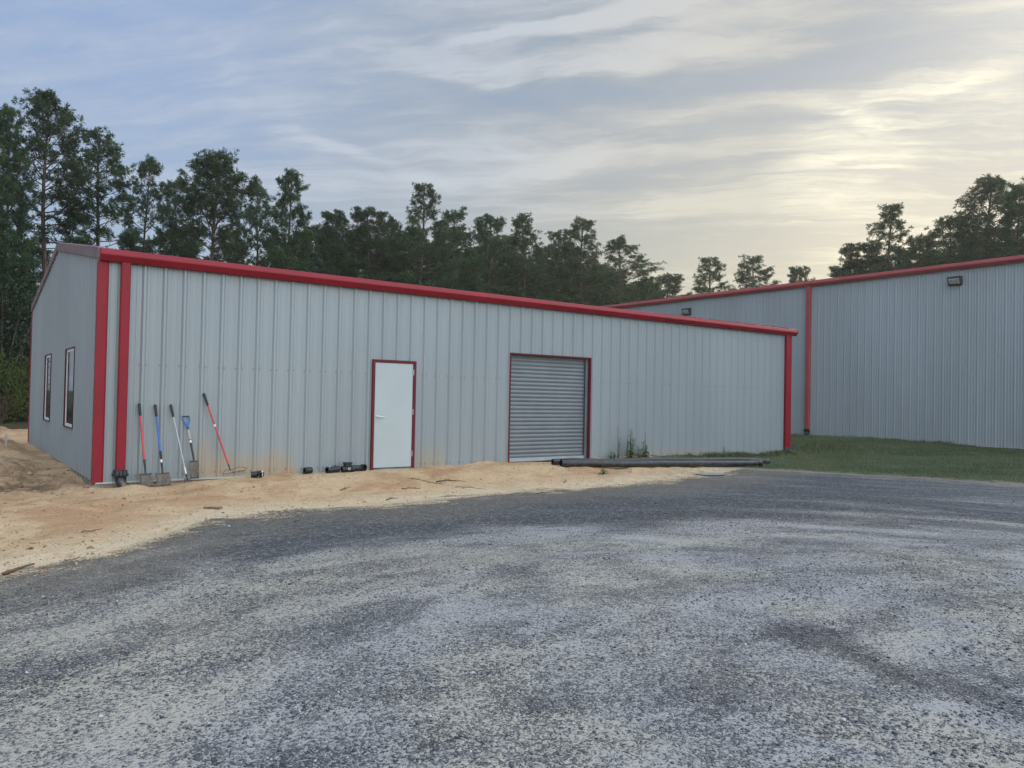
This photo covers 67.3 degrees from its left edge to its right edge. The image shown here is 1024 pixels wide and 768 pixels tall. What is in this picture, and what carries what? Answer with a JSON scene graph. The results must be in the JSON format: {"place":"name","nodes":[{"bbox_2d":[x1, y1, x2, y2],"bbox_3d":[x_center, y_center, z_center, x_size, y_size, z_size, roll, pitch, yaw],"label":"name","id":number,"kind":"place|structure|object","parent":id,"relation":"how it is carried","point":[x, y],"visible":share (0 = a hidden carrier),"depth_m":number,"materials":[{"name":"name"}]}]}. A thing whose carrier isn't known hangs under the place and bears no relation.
{"place":"outdoors","nodes":[
{"label":"outdoors","id":0,"kind":"place"},
{"bbox_2d":[0,412,27,429],"bbox_3d":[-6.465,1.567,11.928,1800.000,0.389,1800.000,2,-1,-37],"label":"forest floor","id":1,"kind":"structure","parent":0,"point":[14,425],"depth_m":35.22,"materials":[{"name":"green plant"}]},
{"bbox_2d":[0,113,18,307],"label":"pine tree","id":2,"kind":"object","parent":1,"relation":"on","point":[4,159],"visible":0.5,"depth_m":41.65,"materials":[{"name":"green plant"}]},
{"bbox_2d":[0,308,19,386],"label":"shrub","id":3,"kind":"object","parent":1,"relation":"on","point":[7,334],"visible":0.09,"depth_m":36.72,"materials":[{"name":"green plant"}]},
{"bbox_2d":[0,314,24,355],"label":"shrub","id":4,"kind":"object","parent":1,"relation":"on","point":[4,327],"visible":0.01,"depth_m":43.11,"materials":[{"name":"green plant"}]},
{"bbox_2d":[0,368,28,418],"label":"shrub","id":5,"kind":"object","parent":1,"relation":"on","point":[10,391],"visible":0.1,"depth_m":36.58,"materials":[{"name":"green plant"}]},
{"bbox_2d":[0,322,30,419],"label":"shrub","id":6,"kind":"object","parent":1,"relation":"on","point":[6,336],"visible":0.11,"depth_m":36.73,"materials":[{"name":"green plant"}]},
{"bbox_2d":[2,350,29,413],"bbox_3d":[-23.050,-0.269,37.754,4.587,4.286,4.905,2,-1,-43],"label":"shrub","id":7,"kind":"object","parent":1,"relation":"on","point":[20,373],"visible":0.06,"depth_m":36.56,"materials":[{"name":"green plant"}]},
{"bbox_2d":[1,288,30,415],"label":"shrub","id":8,"kind":"object","parent":1,"relation":"on","point":[20,414],"visible":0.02,"depth_m":43.61,"materials":[{"name":"green plant"}]},
{"bbox_2d":[0,259,39,423],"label":"shrub","id":9,"kind":"object","parent":1,"relation":"on","point":[23,344],"visible":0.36,"depth_m":35.87,"materials":[{"name":"green plant"}]},
{"bbox_2d":[0,218,41,343],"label":"pine tree","id":10,"kind":"object","parent":1,"relation":"on","point":[14,259],"visible":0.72,"depth_m":38.44,"materials":[{"name":"green plant"}]},
{"bbox_2d":[0,101,42,328],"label":"pine tree","id":11,"kind":"object","parent":1,"relation":"on","point":[7,121],"visible":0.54,"depth_m":43.12,"materials":[{"name":"green plant"}]},
{"bbox_2d":[10,273,39,354],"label":"pine tree","id":12,"kind":"object","parent":1,"relation":"on","point":[27,320],"visible":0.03,"depth_m":51.73,"materials":[{"name":"green plant"}]},
{"bbox_2d":[13,245,53,332],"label":"pine tree","id":13,"kind":"object","parent":1,"relation":"on","point":[39,275],"visible":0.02,"depth_m":61.49,"materials":[{"name":"green plant"}]},
{"bbox_2d":[0,86,105,278],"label":"pine tree","id":14,"kind":"object","parent":1,"relation":"on","point":[47,100],"visible":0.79,"depth_m":45.96,"materials":[{"name":"green plant"}]},
{"bbox_2d":[46,126,147,260],"bbox_3d":[-26.276,-7.231,49.083,6.195,18.315,6.359,1,-1,40],"label":"pine tree","id":15,"kind":"object","parent":1,"relation":"on","point":[94,152],"visible":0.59,"depth_m":48.27,"materials":[{"name":"green plant"}]},
{"bbox_2d":[109,235,158,252],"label":"pine tree","id":16,"kind":"object","parent":1,"relation":"on","point":[139,241],"depth_m":67.24,"materials":[{"name":"green plant"}]},
{"bbox_2d":[112,153,183,254],"bbox_3d":[-24.397,-6.797,51.319,4.582,17.592,4.447,1,-2,-8],"label":"pine tree","id":17,"kind":"object","parent":1,"relation":"on","point":[148,165],"visible":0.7,"depth_m":51.37,"materials":[{"name":"green plant"}]},
{"bbox_2d":[148,175,206,257],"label":"pine tree","id":18,"kind":"object","parent":1,"relation":"on","point":[176,209],"visible":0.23,"depth_m":55.06,"materials":[{"name":"green plant"}]},
{"bbox_2d":[156,227,210,259],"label":"pine tree","id":19,"kind":"object","parent":1,"relation":"on","point":[199,245],"visible":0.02,"depth_m":73.90,"materials":[{"name":"green plant"}]},
{"bbox_2d":[161,147,263,264],"bbox_3d":[-19.524,-6.709,50.247,6.688,17.570,6.702,2,-1,-12],"label":"pine tree","id":20,"kind":"object","parent":1,"relation":"on","point":[209,201],"visible":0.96,"depth_m":49.69,"materials":[{"name":"green plant"}]},
{"bbox_2d":[207,227,247,264],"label":"pine tree","id":21,"kind":"object","parent":1,"relation":"on","point":[217,247],"visible":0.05,"depth_m":73.14,"materials":[{"name":"green plant"}]},
{"bbox_2d":[225,178,288,267],"bbox_3d":[-18.914,-6.477,56.290,4.911,17.344,4.767,1,-2,18],"label":"pine tree","id":22,"kind":"object","parent":1,"relation":"on","point":[262,193],"visible":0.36,"depth_m":55.60,"materials":[{"name":"green plant"}]},
{"bbox_2d":[255,237,290,268],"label":"pine tree","id":23,"kind":"object","parent":1,"relation":"on","point":[276,243],"visible":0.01,"depth_m":78.55,"materials":[{"name":"green plant"}]},
{"bbox_2d":[249,167,320,272],"bbox_3d":[-15.598,-6.497,53.601,5.917,17.433,5.857,1,0,43],"label":"pine tree","id":24,"kind":"object","parent":1,"relation":"on","point":[284,202],"visible":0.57,"depth_m":53.55,"materials":[{"name":"green plant"}]},
{"bbox_2d":[275,230,317,271],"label":"pine tree","id":25,"kind":"object","parent":1,"relation":"on","point":[295,253],"visible":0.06,"depth_m":75.01,"materials":[{"name":"green plant"}]},
{"bbox_2d":[285,223,335,273],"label":"pine tree","id":26,"kind":"object","parent":1,"relation":"on","point":[317,228],"visible":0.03,"depth_m":79.15,"materials":[{"name":"green plant"}]},
{"bbox_2d":[304,232,362,277],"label":"pine tree","id":27,"kind":"object","parent":1,"relation":"on","point":[316,253],"visible":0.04,"depth_m":78.48,"materials":[{"name":"green plant"}]},
{"bbox_2d":[311,209,367,276],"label":"pine tree","id":28,"kind":"object","parent":1,"relation":"on","point":[337,220],"visible":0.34,"depth_m":57.72,"materials":[{"name":"green plant"}]},
{"bbox_2d":[340,228,374,279],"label":"pine tree","id":29,"kind":"object","parent":1,"relation":"on","point":[361,258],"visible":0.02,"depth_m":79.89,"materials":[{"name":"green plant"}]},
{"bbox_2d":[329,205,409,283],"bbox_3d":[-11.282,-5.805,59.697,6.974,16.422,7.336,1,0,-20],"label":"pine tree","id":30,"kind":"object","parent":1,"relation":"on","point":[364,229],"visible":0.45,"depth_m":59.25,"materials":[{"name":"green plant"}]},
{"bbox_2d":[359,235,407,274],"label":"pine tree","id":31,"kind":"object","parent":1,"relation":"on","point":[381,239],"visible":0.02,"depth_m":86.15,"materials":[{"name":"green plant"}]},
{"bbox_2d":[367,231,410,282],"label":"pine tree","id":32,"kind":"object","parent":1,"relation":"on","point":[395,234],"visible":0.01,"depth_m":84.42,"materials":[{"name":"green plant"}]},
{"bbox_2d":[365,214,415,281],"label":"pine tree","id":33,"kind":"object","parent":1,"relation":"on","point":[395,226],"visible":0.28,"depth_m":62.38,"materials":[{"name":"green plant"}]},
{"bbox_2d":[392,230,432,277],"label":"pine tree","id":34,"kind":"object","parent":1,"relation":"on","point":[404,233],"visible":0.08,"depth_m":84.49,"materials":[{"name":"green plant"}]},
{"bbox_2d":[377,182,459,287],"bbox_3d":[-7.352,-6.820,61.167,7.227,18.650,7.252,2,0,-28],"label":"pine tree","id":35,"kind":"object","parent":1,"relation":"on","point":[420,232],"visible":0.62,"depth_m":60.62,"materials":[{"name":"green plant"}]},
{"bbox_2d":[398,238,481,288],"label":"pine tree","id":36,"kind":"object","parent":1,"relation":"on","point":[427,240],"visible":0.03,"depth_m":84.72,"materials":[{"name":"green plant"}]},
{"bbox_2d":[417,205,489,290],"bbox_3d":[-5.150,-6.060,63.296,6.734,17.319,6.560,1,-1,-8],"label":"pine tree","id":37,"kind":"object","parent":1,"relation":"on","point":[464,237],"visible":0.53,"depth_m":63.09,"materials":[{"name":"green plant"}]},
{"bbox_2d":[422,231,485,291],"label":"pine tree","id":38,"kind":"object","parent":1,"relation":"on","point":[456,246],"visible":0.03,"depth_m":82.34,"materials":[{"name":"green plant"}]},
{"bbox_2d":[464,246,495,292],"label":"pine tree","id":39,"kind":"object","parent":1,"relation":"on","point":[471,261],"visible":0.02,"depth_m":88.30,"materials":[{"name":"green plant"}]},
{"bbox_2d":[455,213,527,296],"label":"pine tree","id":40,"kind":"object","parent":1,"relation":"on","point":[493,242],"visible":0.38,"depth_m":65.48,"materials":[{"name":"green plant"}]},
{"bbox_2d":[472,241,514,290],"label":"pine tree","id":41,"kind":"object","parent":1,"relation":"on","point":[491,266],"visible":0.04,"depth_m":87.21,"materials":[{"name":"green plant"}]},
{"bbox_2d":[491,234,536,289],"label":"pine tree","id":42,"kind":"object","parent":1,"relation":"on","point":[505,237],"visible":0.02,"depth_m":92.09,"materials":[{"name":"green plant"}]},
{"bbox_2d":[482,212,556,300],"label":"pine tree","id":43,"kind":"object","parent":1,"relation":"on","point":[526,231],"visible":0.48,"depth_m":66.19,"materials":[{"name":"green plant"}]},
{"bbox_2d":[508,263,553,298],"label":"pine tree","id":44,"kind":"object","parent":1,"relation":"on","point":[546,273],"visible":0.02,"depth_m":85.70,"materials":[{"name":"green plant"}]},
{"bbox_2d":[522,245,578,296],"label":"pine tree","id":45,"kind":"object","parent":1,"relation":"on","point":[547,247],"visible":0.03,"depth_m":90.97,"materials":[{"name":"green plant"}]},
{"bbox_2d":[525,228,585,303],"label":"pine tree","id":46,"kind":"object","parent":1,"relation":"on","point":[556,250],"visible":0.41,"depth_m":69.07,"materials":[{"name":"green plant"}]},
{"bbox_2d":[545,216,627,305],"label":"pine tree","id":47,"kind":"object","parent":1,"relation":"on","point":[591,246],"visible":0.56,"depth_m":69.70,"materials":[{"name":"green plant"}]},
{"bbox_2d":[582,267,626,304],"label":"pine tree","id":48,"kind":"object","parent":1,"relation":"on","point":[594,299],"visible":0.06,"depth_m":75.27,"materials":[{"name":"green plant"}]},
{"bbox_2d":[582,268,644,303],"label":"pine tree","id":49,"kind":"object","parent":1,"relation":"on","point":[614,289],"visible":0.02,"depth_m":91.33,"materials":[{"name":"green plant"}]},
{"bbox_2d":[586,235,666,304],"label":"pine tree","id":50,"kind":"object","parent":1,"relation":"on","point":[619,246],"visible":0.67,"depth_m":73.52,"materials":[{"name":"green plant"}]},
{"bbox_2d":[623,282,640,299],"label":"pine tree","id":51,"kind":"object","parent":1,"relation":"on","point":[631,283],"visible":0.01,"depth_m":92.38,"materials":[{"name":"green plant"}]},
{"bbox_2d":[628,278,667,300],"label":"pine tree","id":52,"kind":"object","parent":1,"relation":"on","point":[656,292],"visible":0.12,"depth_m":79.54,"materials":[{"name":"green plant"}]},
{"bbox_2d":[644,272,693,299],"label":"pine tree","id":53,"kind":"object","parent":1,"relation":"on","point":[667,280],"visible":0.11,"depth_m":87.37,"materials":[{"name":"green plant"}]},
{"bbox_2d":[679,256,736,295],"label":"pine tree","id":54,"kind":"object","parent":1,"relation":"on","point":[703,289],"visible":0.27,"depth_m":85.90,"materials":[{"name":"green plant"}]},
{"bbox_2d":[732,254,780,288],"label":"pine tree","id":55,"kind":"object","parent":1,"relation":"on","point":[752,261],"visible":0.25,"depth_m":82.98,"materials":[{"name":"green plant"}]},
{"bbox_2d":[786,265,814,282],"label":"pine tree","id":56,"kind":"object","parent":1,"relation":"on","point":[797,272],"visible":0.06,"depth_m":84.11,"materials":[{"name":"green plant"}]},
{"bbox_2d":[829,265,854,277],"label":"pine tree","id":57,"kind":"object","parent":1,"relation":"on","point":[838,269],"visible":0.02,"depth_m":85.08,"materials":[{"name":"green plant"}]},
{"bbox_2d":[829,241,893,277],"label":"pine tree","id":58,"kind":"object","parent":1,"relation":"on","point":[851,255],"visible":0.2,"depth_m":65.48,"materials":[{"name":"green plant"}]},
{"bbox_2d":[851,202,925,273],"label":"pine tree","id":59,"kind":"object","parent":1,"relation":"on","point":[889,216],"visible":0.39,"depth_m":63.36,"materials":[{"name":"green plant"}]},
{"bbox_2d":[884,246,916,269],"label":"pine tree","id":60,"kind":"object","parent":1,"relation":"on","point":[897,255],"visible":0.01,"depth_m":86.65,"materials":[{"name":"green plant"}]},
{"bbox_2d":[899,233,937,266],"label":"pine tree","id":61,"kind":"object","parent":1,"relation":"on","point":[919,241],"visible":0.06,"depth_m":65.47,"materials":[{"name":"green plant"}]},
{"bbox_2d":[937,248,975,258],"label":"pine tree","id":62,"kind":"object","parent":1,"relation":"on","point":[955,251],"visible":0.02,"depth_m":83.63,"materials":[{"name":"green plant"}]},
{"bbox_2d":[919,210,994,266],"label":"pine tree","id":63,"kind":"object","parent":1,"relation":"on","point":[933,243],"visible":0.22,"depth_m":63.25,"materials":[{"name":"green plant"}]},
{"bbox_2d":[942,226,1000,262],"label":"pine tree","id":64,"kind":"object","parent":1,"relation":"on","point":[979,231],"visible":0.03,"depth_m":65.35,"materials":[{"name":"green plant"}]},
{"bbox_2d":[923,173,1023,263],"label":"pine tree","id":65,"kind":"object","parent":1,"relation":"on","point":[991,185],"visible":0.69,"depth_m":59.39,"materials":[{"name":"green plant"}]},
{"bbox_2d":[977,182,1023,259],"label":"pine tree","id":66,"kind":"object","parent":1,"relation":"on","point":[1018,214],"visible":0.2,"depth_m":58.24,"materials":[{"name":"green plant"}]},
{"bbox_2d":[1008,182,1023,252],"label":"pine tree","id":67,"kind":"object","parent":1,"relation":"on","point":[1019,234],"visible":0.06,"depth_m":61.45,"materials":[{"name":"green plant"}]},
{"bbox_2d":[0,427,752,584],"bbox_3d":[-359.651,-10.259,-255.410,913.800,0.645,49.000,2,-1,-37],"label":"sand","id":68,"kind":"structure","parent":0,"point":[319,494],"depth_m":11.72,"materials":[{"name":"beige sand"}]},
{"bbox_2d":[0,341,29,424],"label":"shrub","id":69,"kind":"object","parent":68,"relation":"on","point":[17,399],"visible":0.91,"depth_m":27.25,"materials":[{"name":"green plant"}]},
{"bbox_2d":[2,563,34,575],"bbox_3d":[-4.256,1.592,6.634,0.045,0.044,0.368,1,-1,3],"label":"fallen stick","id":70,"kind":"object","parent":68,"relation":"on","point":[6,572],"visible":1,"depth_m":6.57,"materials":[{"name":"brown wood"}]},
{"bbox_2d":[2,459,93,511],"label":"dirt clods","id":71,"kind":"object","parent":68,"relation":"on","point":[31,473],"visible":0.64,"depth_m":12.39,"materials":[{"name":"brown soil"}]},
{"bbox_2d":[138,403,153,486],"bbox_3d":[-5.810,0.967,12.207,0.220,1.318,0.284,2,-1,-37],"label":"shovel","id":72,"kind":"object","parent":68,"relation":"on","point":[145,479],"visible":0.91,"depth_m":12.16,"materials":[{"name":"grey metal"}]},
{"bbox_2d":[154,404,170,486],"bbox_3d":[-5.617,0.979,12.368,0.247,1.300,0.256,2,-1,-37],"label":"shovel","id":73,"kind":"object","parent":68,"relation":"on","point":[163,479],"visible":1,"depth_m":12.30,"materials":[{"name":"grey metal"}]},
{"bbox_2d":[169,404,191,482],"bbox_3d":[-5.388,0.967,12.489,0.419,1.270,0.110,1,-1,3],"label":"garden cultivator","id":74,"kind":"object","parent":68,"relation":"on","point":[172,413],"visible":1,"depth_m":12.52,"materials":[{"name":"white metal"}]},
{"bbox_2d":[182,416,198,478],"bbox_3d":[-5.298,1.038,12.669,0.295,1.030,0.112,1,-1,6],"label":"spade","id":75,"kind":"object","parent":68,"relation":"on","point":[194,468],"visible":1,"depth_m":12.66,"materials":[{"name":"grey metal"}]},
{"bbox_2d":[203,393,245,476],"bbox_3d":[-4.810,0.843,12.924,0.584,1.371,0.517,1,-1,28],"label":"bow rake","id":76,"kind":"object","parent":68,"relation":"on","point":[206,401],"visible":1,"depth_m":12.85,"materials":[{"name":"red metal"}]},
{"bbox_2d":[251,470,263,477],"bbox_3d":[-4.365,1.542,13.172,0.220,0.126,0.138,1,-1,-3],"label":"pipe elbow","id":77,"kind":"object","parent":68,"relation":"on","point":[259,474],"visible":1,"depth_m":13.13,"materials":[{"name":"black plastic"}]},
{"bbox_2d":[302,467,312,473],"bbox_3d":[-3.671,1.551,13.808,0.164,0.117,0.118,2,-1,-45],"label":"pipe coupling","id":78,"kind":"object","parent":68,"relation":"on","point":[306,470],"visible":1,"depth_m":13.79,"materials":[{"name":"black plastic"}]},
{"bbox_2d":[325,465,339,472],"bbox_3d":[-3.280,1.560,14.086,0.128,0.154,0.253,0,-1,44],"label":"pipe wye","id":79,"kind":"object","parent":68,"relation":"on","point":[332,469],"visible":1,"depth_m":14.04,"materials":[{"name":"black plastic"}]},
{"bbox_2d":[340,462,354,471],"bbox_3d":[-3.037,1.540,14.232,0.240,0.184,0.128,2,-1,-37],"label":"pipe tee","id":80,"kind":"object","parent":68,"relation":"on","point":[347,467],"visible":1,"depth_m":14.20,"materials":[{"name":"black plastic"}]},
{"bbox_2d":[354,464,366,470],"bbox_3d":[-2.833,1.563,14.392,0.253,0.132,0.149,2,-1,-37],"label":"pipe coupling","id":81,"kind":"object","parent":68,"relation":"on","point":[362,467],"visible":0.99,"depth_m":14.36,"materials":[{"name":"black plastic"}]},
{"bbox_2d":[27,242,797,487],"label":"metal building","id":82,"kind":"structure","parent":68,"relation":"on","point":[283,370],"depth_m":14.95,"materials":[{"name":"grey paint"}]},
{"bbox_2d":[43,353,51,421],"bbox_3d":[-10.378,0.079,17.262,0.105,1.486,1.206,2,-1,-37],"label":"window","id":83,"kind":"structure","parent":82,"relation":"in","point":[48,358],"depth_m":17.45,"materials":[{"name":"clear glass"}]},
{"bbox_2d":[63,346,74,428],"bbox_3d":[-8.234,0.069,14.382,0.105,1.486,1.226,2,-1,-37],"label":"window","id":84,"kind":"structure","parent":82,"relation":"in","point":[69,352],"depth_m":14.53,"materials":[{"name":"clear glass"}]},
{"bbox_2d":[370,359,416,469],"bbox_3d":[-2.319,0.599,15.016,0.945,2.127,0.186,2,-1,-37],"label":"entry door","id":85,"kind":"structure","parent":82,"relation":"in","point":[393,396],"depth_m":14.99,"materials":[{"name":"white paint"}]},
{"bbox_2d":[508,353,591,462],"bbox_3d":[0.849,0.570,17.417,2.410,2.442,0.260,2,-1,-37],"label":"roll up door","id":86,"kind":"structure","parent":82,"relation":"in","point":[550,395],"depth_m":17.47,"materials":[{"name":"grey metal"}]},
{"bbox_2d":[436,479,465,481],"bbox_3d":[-1.125,1.774,14.125,0.546,0.062,0.141,1,-1,-5],"label":"fallen stick","id":87,"kind":"object","parent":68,"relation":"on","point":[449,480],"visible":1,"depth_m":14.13,"materials":[{"name":"brown wood"}]},
{"bbox_2d":[598,461,608,474],"bbox_3d":[1.947,1.775,16.277,0.235,0.314,0.347,1,-1,19],"label":"weed plant","id":88,"kind":"object","parent":68,"relation":"on","point":[604,471],"visible":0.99,"depth_m":16.29,"materials":[{"name":"green plant"}]},
{"bbox_2d":[624,429,636,457],"bbox_3d":[2.867,1.449,18.549,0.412,0.761,0.343,2,-1,-37],"label":"weed plant","id":89,"kind":"object","parent":68,"relation":"on","point":[631,453],"visible":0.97,"depth_m":18.52,"materials":[{"name":"green plant"}]},
{"bbox_2d":[634,441,648,457],"bbox_3d":[3.211,1.620,18.868,0.395,0.455,0.538,1,-1,22],"label":"weed plant","id":90,"kind":"object","parent":68,"relation":"on","point":[644,452],"visible":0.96,"depth_m":18.83,"materials":[{"name":"green plant"}]},
{"bbox_2d":[697,472,727,474],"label":"puddle","id":91,"kind":"object","parent":68,"relation":"on","point":[714,473],"visible":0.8,"depth_m":17.32,"materials":[{"name":"grey liquid"}]},
{"bbox_2d":[0,469,1023,767],"bbox_3d":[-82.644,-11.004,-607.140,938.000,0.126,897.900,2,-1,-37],"label":"gravel yard","id":92,"kind":"structure","parent":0,"point":[310,623],"depth_m":5.17,"materials":[{"name":"grey gravel"}]},
{"bbox_2d":[0,0,1023,324],"label":"sky","id":93,"kind":"structure","parent":0,"point":[687,131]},
{"bbox_2d":[645,433,1023,483],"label":"lawn","id":94,"kind":"structure","parent":0,"point":[787,459],"depth_m":20.96,"materials":[{"name":"green plant"}]},
{"bbox_2d":[551,457,769,464],"bbox_3d":[3.821,1.875,18.591,6.746,0.301,0.173,2,-1,-30],"label":"drain pipe","id":95,"kind":"object","parent":94,"relation":"on","point":[557,461],"visible":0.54,"depth_m":18.60,"materials":[{"name":"black plastic"}]},
{"bbox_2d":[560,459,762,466],"bbox_3d":[3.717,1.862,18.005,5.891,0.308,0.373,2,-1,-27],"label":"drain pipe","id":96,"kind":"object","parent":94,"relation":"on","point":[652,463],"visible":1,"depth_m":17.64,"materials":[{"name":"black plastic"}]},
{"bbox_2d":[635,450,808,457],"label":"wall foot grass","id":97,"kind":"structure","parent":94,"relation":"on","point":[741,454],"depth_m":21.15,"materials":[{"name":"green plant"}]},
{"bbox_2d":[600,255,1023,449],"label":"metal warehouse","id":98,"kind":"structure","parent":94,"relation":"on","point":[927,353],"depth_m":30.43,"materials":[{"name":"corrugated sheet metal"},{"name":"grey paint"},{"name":"red paint"}]},
{"bbox_2d":[681,308,690,314],"bbox_3d":[8.868,-3.681,39.163,0.248,0.339,0.470,2,-1,-37],"label":"wall light","id":99,"kind":"object","parent":98,"relation":"attached to","point":[686,311],"visible":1,"depth_m":39.05,"materials":[{"name":"brown metal"}]},
{"bbox_2d":[947,276,961,285],"bbox_3d":[16.575,-3.857,28.819,0.248,0.339,0.470,2,-1,-37],"label":"wall light","id":100,"kind":"object","parent":98,"relation":"attached to","point":[954,281],"visible":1,"depth_m":28.75,"materials":[{"name":"brown metal"}]},
{"bbox_2d":[791,440,912,459],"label":"mound grass","id":101,"kind":"structure","parent":0,"point":[830,446],"depth_m":23.79,"materials":[{"name":"green plant"}]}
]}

